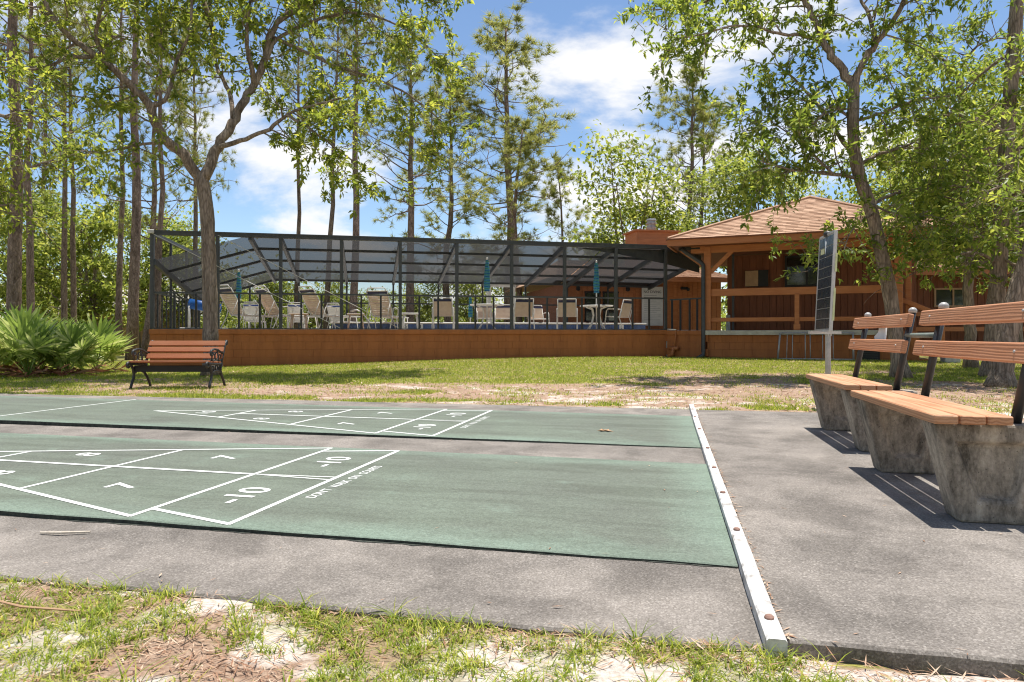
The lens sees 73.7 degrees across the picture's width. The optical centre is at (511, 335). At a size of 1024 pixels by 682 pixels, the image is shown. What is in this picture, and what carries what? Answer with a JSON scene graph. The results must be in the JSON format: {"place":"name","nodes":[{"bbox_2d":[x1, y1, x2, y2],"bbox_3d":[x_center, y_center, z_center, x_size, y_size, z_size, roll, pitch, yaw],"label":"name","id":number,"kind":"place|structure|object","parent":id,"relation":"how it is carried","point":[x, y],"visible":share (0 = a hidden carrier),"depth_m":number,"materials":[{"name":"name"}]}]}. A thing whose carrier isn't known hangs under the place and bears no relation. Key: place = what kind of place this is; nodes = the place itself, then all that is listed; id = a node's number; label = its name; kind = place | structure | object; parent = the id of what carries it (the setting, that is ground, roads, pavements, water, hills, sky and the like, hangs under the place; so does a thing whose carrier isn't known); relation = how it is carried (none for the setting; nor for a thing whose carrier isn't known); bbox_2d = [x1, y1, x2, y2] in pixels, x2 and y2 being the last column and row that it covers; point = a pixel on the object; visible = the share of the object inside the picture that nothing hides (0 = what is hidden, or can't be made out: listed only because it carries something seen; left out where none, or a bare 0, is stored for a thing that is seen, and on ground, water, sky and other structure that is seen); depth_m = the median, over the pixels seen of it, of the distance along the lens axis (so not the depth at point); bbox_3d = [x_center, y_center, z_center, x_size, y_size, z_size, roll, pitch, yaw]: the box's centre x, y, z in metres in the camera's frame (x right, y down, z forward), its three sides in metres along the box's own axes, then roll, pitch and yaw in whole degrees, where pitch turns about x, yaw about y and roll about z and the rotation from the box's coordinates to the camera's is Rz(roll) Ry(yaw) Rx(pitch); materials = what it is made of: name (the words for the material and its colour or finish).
{"place":"outdoors","nodes":[
{"label":"outdoors","id":0,"kind":"place"},
{"bbox_2d":[69,289,201,346],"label":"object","id":1,"kind":"structure","parent":0,"point":[141,332],"depth_m":44.39,"materials":[{"name":"wood"}]},
{"bbox_2d":[0,350,1023,681],"bbox_3d":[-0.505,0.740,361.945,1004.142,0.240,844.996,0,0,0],"label":"ground","id":2,"kind":"structure","parent":0,"point":[614,668],"depth_m":1.85,"materials":[{"name":"sand"}]},
{"bbox_2d":[4,1,23,366],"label":"pine tree","id":3,"kind":"object","parent":2,"relation":"on","point":[14,274],"visible":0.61,"depth_m":16.36,"materials":[{"name":"brown plant"}]},
{"bbox_2d":[0,177,49,303],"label":"broadleaf tree","id":4,"kind":"object","parent":2,"relation":"on","point":[3,245],"visible":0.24,"depth_m":28.87,"materials":[{"name":"green plant"}]},
{"bbox_2d":[0,315,70,377],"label":"saw palmetto","id":5,"kind":"object","parent":2,"relation":"on","point":[19,345],"visible":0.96,"depth_m":13.16,"materials":[{"name":"green plant"}]},
{"bbox_2d":[0,313,78,374],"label":"saw palmetto","id":6,"kind":"object","parent":2,"relation":"on","point":[41,366],"visible":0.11,"depth_m":13.92,"materials":[{"name":"green plant"}]},
{"bbox_2d":[0,186,79,314],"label":"broadleaf tree","id":7,"kind":"object","parent":2,"relation":"on","point":[57,282],"visible":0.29,"depth_m":34.22,"materials":[{"name":"green plant"}]},
{"bbox_2d":[0,600,80,611],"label":"twig","id":8,"kind":"object","parent":2,"relation":"on","point":[28,607],"visible":1,"depth_m":1.95,"materials":[{"name":"brown wood"}]},
{"bbox_2d":[0,302,84,373],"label":"saw palmetto","id":9,"kind":"object","parent":2,"relation":"on","point":[22,313],"visible":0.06,"depth_m":14.72,"materials":[{"name":"green plant"}]},
{"bbox_2d":[0,0,86,315],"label":"pine tree","id":10,"kind":"object","parent":2,"relation":"on","point":[42,138],"visible":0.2,"depth_m":39.63,"materials":[{"name":"green plant"}]},
{"bbox_2d":[0,0,99,313],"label":"pine tree","id":11,"kind":"object","parent":2,"relation":"on","point":[30,291],"visible":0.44,"depth_m":22.08,"materials":[{"name":"green plant"}]},
{"bbox_2d":[0,42,107,239],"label":"oak tree","id":12,"kind":"object","parent":2,"relation":"on","point":[7,168],"visible":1,"depth_m":10.00,"materials":[{"name":"green plant"}]},
{"bbox_2d":[6,0,116,323],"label":"pine tree","id":13,"kind":"object","parent":2,"relation":"on","point":[73,298],"visible":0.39,"depth_m":29.78,"materials":[{"name":"green plant"}]},
{"bbox_2d":[14,320,109,377],"bbox_3d":[-9.021,0.326,13.953,1.598,1.348,1.652,0,0,-14],"label":"saw palmetto","id":14,"kind":"object","parent":2,"relation":"on","point":[75,349],"visible":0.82,"depth_m":13.84,"materials":[{"name":"green plant"}]},
{"bbox_2d":[0,188,127,326],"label":"broadleaf tree","id":15,"kind":"object","parent":2,"relation":"on","point":[54,276],"visible":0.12,"depth_m":36.97,"materials":[{"name":"green plant"}]},
{"bbox_2d":[0,0,128,323],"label":"pine tree","id":16,"kind":"object","parent":2,"relation":"on","point":[64,309],"visible":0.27,"depth_m":28.88,"materials":[{"name":"green plant"}]},
{"bbox_2d":[0,196,180,331],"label":"broadleaf tree","id":17,"kind":"object","parent":2,"relation":"on","point":[99,262],"visible":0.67,"depth_m":32.55,"materials":[{"name":"green plant"}]},
{"bbox_2d":[65,310,136,373],"bbox_3d":[-9.257,0.259,15.177,1.733,1.629,1.942,0,0,-19],"label":"saw palmetto","id":18,"kind":"object","parent":2,"relation":"on","point":[111,345],"visible":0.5,"depth_m":15.10,"materials":[{"name":"green plant"}]},
{"bbox_2d":[61,1,152,354],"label":"pine tree","id":19,"kind":"object","parent":2,"relation":"on","point":[118,300],"visible":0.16,"depth_m":27.94,"materials":[{"name":"green plant"}]},
{"bbox_2d":[79,0,177,359],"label":"pine tree","id":20,"kind":"object","parent":2,"relation":"on","point":[132,326],"visible":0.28,"depth_m":22.89,"materials":[{"name":"brown plant"}]},
{"bbox_2d":[47,32,216,355],"bbox_3d":[-14.421,-5.884,26.940,6.250,13.516,4.978,0,0,-42],"label":"pine tree","id":21,"kind":"object","parent":2,"relation":"on","point":[152,224],"visible":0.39,"depth_m":27.05,"materials":[{"name":"green plant"}]},
{"bbox_2d":[98,195,191,348],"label":"broadleaf tree","id":22,"kind":"object","parent":2,"relation":"on","point":[146,265],"visible":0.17,"depth_m":39.51,"materials":[{"name":"green plant"}]},
{"bbox_2d":[92,0,207,327],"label":"pine tree","id":23,"kind":"object","parent":2,"relation":"on","point":[158,280],"visible":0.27,"depth_m":25.90,"materials":[{"name":"green plant"}]},
{"bbox_2d":[126,340,227,388],"bbox_3d":[-5.274,0.452,10.807,1.242,0.754,0.825,0,0,-1],"label":"park bench","id":24,"kind":"object","parent":2,"relation":"on","point":[143,366],"visible":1,"depth_m":10.95,"materials":[{"name":"wood"}]},
{"bbox_2d":[124,198,247,328],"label":"broadleaf tree","id":25,"kind":"object","parent":2,"relation":"on","point":[175,250],"visible":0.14,"depth_m":41.69,"materials":[{"name":"green plant"}]},
{"bbox_2d":[146,14,239,327],"bbox_3d":[-16.540,-8.408,35.648,4.720,18.527,5.440,0,0,-28],"label":"pine tree","id":26,"kind":"object","parent":2,"relation":"on","point":[195,124],"visible":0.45,"depth_m":35.99,"materials":[{"name":"green plant"}]},
{"bbox_2d":[0,0,483,375],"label":"oak tree","id":27,"kind":"object","parent":2,"relation":"on","point":[188,21],"visible":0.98,"depth_m":13.48,"materials":[{"name":"green plant"}]},
{"bbox_2d":[237,281,317,327],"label":"broadleaf tree","id":28,"kind":"object","parent":2,"relation":"on","point":[286,287],"visible":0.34,"depth_m":44.02,"materials":[{"name":"green plant"}]},
{"bbox_2d":[252,0,326,327],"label":"pine tree","id":29,"kind":"object","parent":2,"relation":"on","point":[290,82],"visible":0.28,"depth_m":41.00,"materials":[{"name":"green plant"}]},
{"bbox_2d":[290,282,349,327],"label":"broadleaf tree","id":30,"kind":"object","parent":2,"relation":"on","point":[334,287],"visible":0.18,"depth_m":45.47,"materials":[{"name":"green plant"}]},
{"bbox_2d":[277,0,379,327],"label":"pine tree","id":31,"kind":"object","parent":2,"relation":"on","point":[330,232],"visible":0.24,"depth_m":39.82,"materials":[{"name":"green plant"}]},
{"bbox_2d":[301,0,393,321],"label":"pine tree","id":32,"kind":"object","parent":2,"relation":"on","point":[356,232],"visible":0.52,"depth_m":29.88,"materials":[{"name":"green plant"}]},
{"bbox_2d":[330,288,378,321],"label":"broadleaf tree","id":33,"kind":"object","parent":2,"relation":"on","point":[364,306],"visible":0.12,"depth_m":40.22,"materials":[{"name":"green plant"}]},
{"bbox_2d":[0,231,726,329],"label":"woods","id":34,"kind":"object","parent":2,"relation":"on","point":[230,321],"visible":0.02,"depth_m":64.26,"materials":[{"name":"green plant"}]},
{"bbox_2d":[0,393,763,651],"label":"concrete slab","id":35,"kind":"structure","parent":2,"relation":"on","point":[526,592],"depth_m":2.33,"materials":[{"name":"concrete"}]},
{"bbox_2d":[40,531,90,533],"bbox_3d":[-1.796,0.789,2.736,0.198,0.015,0.028,0,0,-2],"label":"twig","id":36,"kind":"object","parent":35,"relation":"on","point":[53,532],"visible":1,"depth_m":2.73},
{"bbox_2d":[0,396,700,448],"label":"shuffleboard court","id":37,"kind":"object","parent":35,"relation":"on","point":[554,427],"visible":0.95,"depth_m":6.18,"materials":[{"name":"green paint"}]},
{"bbox_2d":[0,433,737,567],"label":"shuffleboard court","id":38,"kind":"object","parent":35,"relation":"on","point":[596,508],"visible":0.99,"depth_m":3.33,"materials":[{"name":"green paint"}]},
{"bbox_2d":[101,411,1000,654],"bbox_3d":[-2.093,0.788,5.253,9.537,0.011,5.634,0,0,12],"label":"slab debris","id":39,"kind":"object","parent":35,"relation":"on","point":[788,634],"visible":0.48,"depth_m":2.34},
{"bbox_2d":[689,404,787,661],"bbox_3d":[1.313,0.788,4.594,0.056,0.084,5.940,0,0,13],"label":"timber rail","id":40,"kind":"object","parent":35,"relation":"on","point":[771,632],"visible":0.94,"depth_m":2.25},
{"bbox_2d":[149,329,666,366],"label":"retaining wall","id":41,"kind":"structure","parent":2,"relation":"on","point":[253,347],"depth_m":18.61,"materials":[{"name":"wood"}]},
{"bbox_2d":[333,28,498,321],"bbox_3d":[-5.199,-7.180,32.556,7.018,16.070,8.090,0,0,22],"label":"pine tree","id":42,"kind":"object","parent":2,"relation":"on","point":[409,286],"visible":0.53,"depth_m":32.83,"materials":[{"name":"green plant"}]},
{"bbox_2d":[379,283,454,321],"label":"broadleaf tree","id":43,"kind":"object","parent":2,"relation":"on","point":[424,310],"visible":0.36,"depth_m":41.84,"materials":[{"name":"green plant"}]},
{"bbox_2d":[390,73,526,321],"bbox_3d":[-3.377,-6.934,40.454,8.339,15.612,8.433,0,0,-9],"label":"pine tree","id":44,"kind":"object","parent":2,"relation":"on","point":[450,225],"visible":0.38,"depth_m":39.06,"materials":[{"name":"green plant"}]},
{"bbox_2d":[425,284,503,321],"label":"broadleaf tree","id":45,"kind":"object","parent":2,"relation":"on","point":[472,289],"visible":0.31,"depth_m":42.93,"materials":[{"name":"green plant"}]},
{"bbox_2d":[435,111,560,322],"bbox_3d":[-0.556,-4.971,32.830,6.064,11.674,5.996,0,0,-29],"label":"pine tree","id":46,"kind":"object","parent":2,"relation":"on","point":[532,138],"visible":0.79,"depth_m":32.66,"materials":[{"name":"green plant"}]},
{"bbox_2d":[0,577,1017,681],"bbox_3d":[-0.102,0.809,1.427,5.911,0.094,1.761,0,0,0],"label":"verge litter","id":47,"kind":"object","parent":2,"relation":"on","point":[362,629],"visible":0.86,"depth_m":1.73,"materials":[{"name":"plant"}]},
{"bbox_2d":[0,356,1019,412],"bbox_3d":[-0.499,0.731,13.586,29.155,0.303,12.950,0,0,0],"label":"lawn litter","id":48,"kind":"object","parent":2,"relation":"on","point":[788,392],"visible":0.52,"depth_m":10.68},
{"bbox_2d":[0,355,1021,415],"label":"lawn grass","id":49,"kind":"structure","parent":2,"relation":"on","point":[240,370],"depth_m":12.80,"materials":[{"name":"plant"}]},
{"bbox_2d":[439,0,582,322],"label":"pine tree","id":50,"kind":"object","parent":2,"relation":"on","point":[495,43],"visible":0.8,"depth_m":37.94,"materials":[{"name":"green plant"}]},
{"bbox_2d":[536,156,601,241],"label":"pine tree","id":51,"kind":"object","parent":2,"relation":"on","point":[558,176],"visible":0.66,"depth_m":43.93,"materials":[{"name":"green plant"}]},
{"bbox_2d":[559,119,710,268],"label":"broadleaf tree","id":52,"kind":"object","parent":2,"relation":"on","point":[644,208],"visible":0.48,"depth_m":29.89,"materials":[{"name":"green plant"}]},
{"bbox_2d":[598,53,738,228],"bbox_3d":[9.269,-7.249,36.639,8.397,16.214,5.773,0,0,-24],"label":"pine tree","id":53,"kind":"object","parent":2,"relation":"on","point":[665,99],"visible":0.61,"depth_m":36.48,"materials":[{"name":"green plant"}]},
{"bbox_2d":[666,330,707,356],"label":"retaining wall","id":54,"kind":"structure","parent":2,"relation":"on","point":[688,342],"depth_m":19.66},
{"bbox_2d":[670,298,700,329],"bbox_3d":[5.057,-0.605,19.778,0.050,0.930,1.167,0,0,-39],"label":"guard rail","id":55,"kind":"object","parent":54,"relation":"on","point":[689,313],"visible":0.96,"depth_m":19.72,"materials":[{"name":"metal"}]},
{"bbox_2d":[645,93,731,228],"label":"pine tree","id":56,"kind":"object","parent":2,"relation":"on","point":[700,118],"visible":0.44,"depth_m":38.13,"materials":[{"name":"green plant"}]},
{"bbox_2d":[669,138,819,311],"bbox_3d":[10.748,-4.164,30.988,7.487,10.039,6.911,0,0,40],"label":"broadleaf tree","id":57,"kind":"object","parent":2,"relation":"on","point":[719,168],"visible":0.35,"depth_m":30.24,"materials":[{"name":"green plant"}]},
{"bbox_2d":[666,195,951,360],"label":"clubhouse","id":58,"kind":"structure","parent":2,"relation":"on","point":[764,309],"depth_m":19.16,"materials":[{"name":"wood"}]},
{"bbox_2d":[785,255,817,286],"bbox_3d":[8.899,-1.945,20.599,1.240,0.950,0.080,0,0,22],"label":"window","id":59,"kind":"structure","parent":58,"relation":"in","point":[808,278],"depth_m":20.67,"materials":[{"name":"black glass"}]},
{"bbox_2d":[710,130,911,220],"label":"broadleaf tree","id":60,"kind":"object","parent":2,"relation":"on","point":[849,191],"visible":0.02,"depth_m":30.97,"materials":[{"name":"green plant"}]},
{"bbox_2d":[777,332,854,359],"bbox_3d":[7.982,0.288,17.990,1.874,0.748,0.048,0,-12,22],"label":"metal frame","id":61,"kind":"object","parent":2,"relation":"on","point":[822,358],"visible":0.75,"depth_m":18.06,"materials":[{"name":"grey metal"}]},
{"bbox_2d":[613,0,1023,378],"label":"oak tree","id":62,"kind":"object","parent":2,"relation":"on","point":[799,121],"visible":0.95,"depth_m":12.39,"materials":[{"name":"green plant"}]},
{"bbox_2d":[808,230,840,373],"bbox_3d":[3.478,-0.165,7.584,0.317,1.990,0.559,0,0,32],"label":"scoreboard","id":63,"kind":"object","parent":2,"relation":"on","point":[826,288],"visible":1,"depth_m":7.55,"materials":[{"name":"metal"}]},
{"bbox_2d":[696,410,1023,680],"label":"side slab","id":64,"kind":"structure","parent":2,"relation":"on","point":[830,572],"depth_m":2.47,"materials":[{"name":"concrete"}]},
{"bbox_2d":[806,307,917,451],"bbox_3d":[2.648,0.302,5.246,0.484,0.987,1.344,0,0,13],"label":"lumber bench","id":65,"kind":"object","parent":64,"relation":"on","point":[837,408],"visible":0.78,"depth_m":5.08,"materials":[{"name":"concrete"}]},
{"bbox_2d":[905,333,933,337],"bbox_3d":[2.581,0.000,4.309,0.030,0.030,0.764,0,0,18],"label":"connecting pipe","id":66,"kind":"object","parent":65,"relation":"attached to","point":[921,335],"visible":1,"depth_m":4.29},
{"bbox_2d":[850,301,1023,524],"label":"lumber bench","id":67,"kind":"object","parent":64,"relation":"on","point":[972,458],"visible":1,"depth_m":2.98,"materials":[{"name":"concrete"}]},
{"bbox_2d":[862,350,879,359],"bbox_3d":[9.243,0.460,17.677,0.500,0.440,0.065,0,0,22],"label":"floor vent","id":68,"kind":"object","parent":2,"relation":"on","point":[871,355],"visible":0.3,"depth_m":17.64,"materials":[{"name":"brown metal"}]},
{"bbox_2d":[834,0,1023,367],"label":"oak tree","id":69,"kind":"object","parent":2,"relation":"on","point":[974,26],"visible":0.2,"depth_m":14.89,"materials":[{"name":"green plant"}]},
{"bbox_2d":[844,0,1023,376],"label":"oak tree","id":70,"kind":"object","parent":2,"relation":"on","point":[999,262],"visible":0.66,"depth_m":12.67,"materials":[{"name":"green plant"}]},
{"bbox_2d":[866,105,1021,253],"bbox_3d":[16.561,-3.919,26.802,6.572,9.547,7.120,0,0,-20],"label":"broadleaf tree","id":71,"kind":"object","parent":2,"relation":"on","point":[887,154],"visible":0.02,"depth_m":26.58,"materials":[{"name":"green plant"}]},
{"bbox_2d":[903,251,1023,341],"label":"clubhouse annex","id":72,"kind":"object","parent":2,"relation":"on","point":[933,299],"visible":0.06,"depth_m":22.81,"materials":[{"name":"brown"}]},
{"bbox_2d":[934,288,962,306],"bbox_3d":[14.733,-1.260,22.800,1.200,0.640,0.070,0,0,8],"label":"window","id":73,"kind":"structure","parent":72,"relation":"in","point":[954,298],"depth_m":22.81,"materials":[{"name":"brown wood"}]},
{"bbox_2d":[904,83,1023,268],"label":"broadleaf tree","id":74,"kind":"object","parent":2,"relation":"on","point":[997,98],"depth_m":23.80,"materials":[{"name":"green plant"}]},
{"bbox_2d":[913,45,1023,341],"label":"oak tree","id":75,"kind":"object","parent":2,"relation":"on","point":[1020,339],"visible":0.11,"depth_m":19.48,"materials":[{"name":"green plant"}]},
{"bbox_2d":[931,0,1023,387],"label":"oak tree","id":76,"kind":"object","parent":2,"relation":"on","point":[1000,374],"visible":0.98,"depth_m":10.84,"materials":[{"name":"green plant"}]},
{"bbox_2d":[0,570,1023,681],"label":"verge grass","id":77,"kind":"structure","parent":0,"point":[101,613],"depth_m":1.77,"materials":[{"name":"plant"}]},
{"bbox_2d":[0,0,1023,329],"label":"sky","id":78,"kind":"structure","parent":0,"point":[597,71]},
{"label":"pool deck","id":79,"kind":"structure","parent":0,"visible":0},
{"bbox_2d":[188,299,221,327],"bbox_3d":[-8.629,-0.583,19.138,1.291,0.858,0.280,0,0,-44],"label":"cover reel","id":80,"kind":"object","parent":79,"relation":"on","point":[191,303],"visible":0.29,"depth_m":18.85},
{"bbox_2d":[220,284,284,327],"bbox_3d":[-7.254,-0.754,18.957,0.710,1.189,1.800,0,0,33],"label":"lounge chair","id":81,"kind":"object","parent":79,"relation":"on","point":[232,307],"visible":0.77,"depth_m":18.53,"materials":[{"name":"fabric"}]},
{"bbox_2d":[243,302,265,327],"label":"chair","id":82,"kind":"object","parent":79,"relation":"on","point":[248,319],"visible":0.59,"depth_m":20.86,"materials":[{"name":"beige plastic"}]},
{"bbox_2d":[254,285,318,327],"bbox_3d":[-6.349,-0.754,19.328,0.710,1.189,1.800,0,0,38],"label":"lounge chair","id":83,"kind":"object","parent":79,"relation":"on","point":[269,303],"visible":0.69,"depth_m":18.90,"materials":[{"name":"fabric"}]},
{"bbox_2d":[287,302,304,327],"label":"chair","id":84,"kind":"object","parent":79,"relation":"on","point":[295,308],"visible":0.73,"depth_m":21.18,"materials":[{"name":"beige plastic"}]},
{"bbox_2d":[298,286,359,327],"bbox_3d":[-5.174,-0.754,19.394,0.710,1.189,1.800,0,0,34],"label":"lounge chair","id":85,"kind":"object","parent":79,"relation":"on","point":[313,304],"visible":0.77,"depth_m":18.95,"materials":[{"name":"fabric"}]},
{"bbox_2d":[326,303,347,327],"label":"chair","id":86,"kind":"object","parent":79,"relation":"on","point":[331,311],"visible":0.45,"depth_m":21.57,"materials":[{"name":"beige plastic"}]},
{"bbox_2d":[366,287,408,329],"bbox_3d":[-3.652,-0.754,20.113,0.710,1.189,1.800,0,0,12],"label":"lounge chair","id":87,"kind":"object","parent":79,"relation":"on","point":[387,313],"visible":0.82,"depth_m":19.54,"materials":[{"name":"fabric"}]},
{"bbox_2d":[147,229,700,329],"bbox_3d":[-2.048,-1.420,21.359,15.742,2.520,5.095,0,0,-12],"label":"pool enclosure","id":88,"kind":"object","parent":79,"relation":"on","point":[257,259],"visible":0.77,"depth_m":20.13,"materials":[{"name":"brown metal"}]},
{"bbox_2d":[432,297,454,329],"bbox_3d":[-2.004,-0.619,19.917,0.632,0.940,0.710,0,0,-2],"label":"patio chair","id":89,"kind":"object","parent":79,"relation":"on","point":[446,308],"visible":0.97,"depth_m":19.67,"materials":[{"name":"fabric"}]},
{"bbox_2d":[476,306,492,321],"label":"patio chair","id":90,"kind":"object","parent":79,"relation":"on","point":[479,313],"visible":0.51,"depth_m":22.77,"materials":[{"name":"fabric"}]},
{"bbox_2d":[484,258,489,328],"bbox_3d":[-0.733,-1.229,20.160,0.191,2.150,0.178,0,0,23],"label":"folded umbrella","id":91,"kind":"object","parent":79,"relation":"on","point":[487,280],"visible":0.98,"depth_m":20.12,"materials":[{"name":"fabric"}]},
{"bbox_2d":[470,304,503,328],"bbox_3d":[-0.737,-0.528,20.157,1.030,0.771,1.030,0,0,0],"label":"umbrella table","id":92,"kind":"object","parent":79,"relation":"on","point":[479,305],"visible":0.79,"depth_m":20.03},
{"bbox_2d":[330,322,646,329],"bbox_3d":[-0.519,-0.275,21.277,9.950,0.242,0.300,0,0,-12],"label":"pool edge","id":93,"kind":"object","parent":79,"relation":"on","point":[445,325],"visible":0.56,"depth_m":21.09,"materials":[{"name":"tile"}]},
{"bbox_2d":[495,304,509,319],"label":"patio chair","id":94,"kind":"object","parent":79,"relation":"on","point":[502,312],"visible":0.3,"depth_m":23.02,"materials":[{"name":"fabric"}]},
{"bbox_2d":[513,298,534,328],"bbox_3d":[0.308,-0.619,20.309,0.632,0.940,0.710,0,0,-10],"label":"patio chair","id":95,"kind":"object","parent":79,"relation":"on","point":[520,308],"visible":0.69,"depth_m":20.06,"materials":[{"name":"fabric"}]},
{"bbox_2d":[531,305,549,322],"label":"patio chair","id":96,"kind":"object","parent":79,"relation":"on","point":[538,313],"visible":0.56,"depth_m":23.48,"materials":[{"name":"fabric"}]},
{"bbox_2d":[556,298,577,328],"bbox_3d":[1.664,-0.619,20.588,0.632,0.940,0.710,0,0,6],"label":"patio chair","id":97,"kind":"object","parent":79,"relation":"on","point":[571,308],"visible":0.93,"depth_m":20.34,"materials":[{"name":"fabric"}]},
{"bbox_2d":[593,260,599,328],"bbox_3d":[2.582,-1.224,20.867,0.191,2.140,0.178,0,0,-25],"label":"folded umbrella","id":98,"kind":"object","parent":79,"relation":"on","point":[596,284],"visible":1,"depth_m":20.82,"materials":[{"name":"fabric"}]},
{"bbox_2d":[580,305,612,328],"bbox_3d":[2.581,-0.528,20.863,1.030,0.771,1.030,0,0,0],"label":"umbrella table","id":99,"kind":"object","parent":79,"relation":"on","point":[592,310],"visible":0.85,"depth_m":20.74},
{"bbox_2d":[505,218,726,329],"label":"building","id":100,"kind":"structure","parent":79,"relation":"on","point":[686,284],"depth_m":26.00,"materials":[{"name":"wood"}]},
{"bbox_2d":[584,291,600,321],"bbox_3d":[2.981,-1.060,25.241,0.640,1.130,0.030,0,0,-12],"label":"window","id":101,"kind":"structure","parent":100,"relation":"in","point":[588,301],"depth_m":25.22,"materials":[{"name":"black glass"}]},
{"bbox_2d":[602,291,618,321],"bbox_3d":[3.665,-1.060,25.386,0.640,1.130,0.030,0,0,-12],"label":"window","id":102,"kind":"structure","parent":100,"relation":"in","point":[611,294],"depth_m":25.37,"materials":[{"name":"black glass"}]},
{"bbox_2d":[604,299,630,328],"bbox_3d":[3.287,-0.619,21.005,0.710,0.940,0.632,0,0,40],"label":"patio chair","id":103,"kind":"object","parent":79,"relation":"on","point":[625,309],"visible":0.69,"depth_m":20.86,"materials":[{"name":"fabric"}]},
{"bbox_2d":[642,287,662,325],"bbox_3d":[5.261,-1.090,25.591,0.840,1.460,0.044,0,0,-12],"label":"pool sign","id":104,"kind":"object","parent":79,"relation":"on","point":[656,312],"visible":0.98,"depth_m":25.58,"materials":[{"name":"metal"}]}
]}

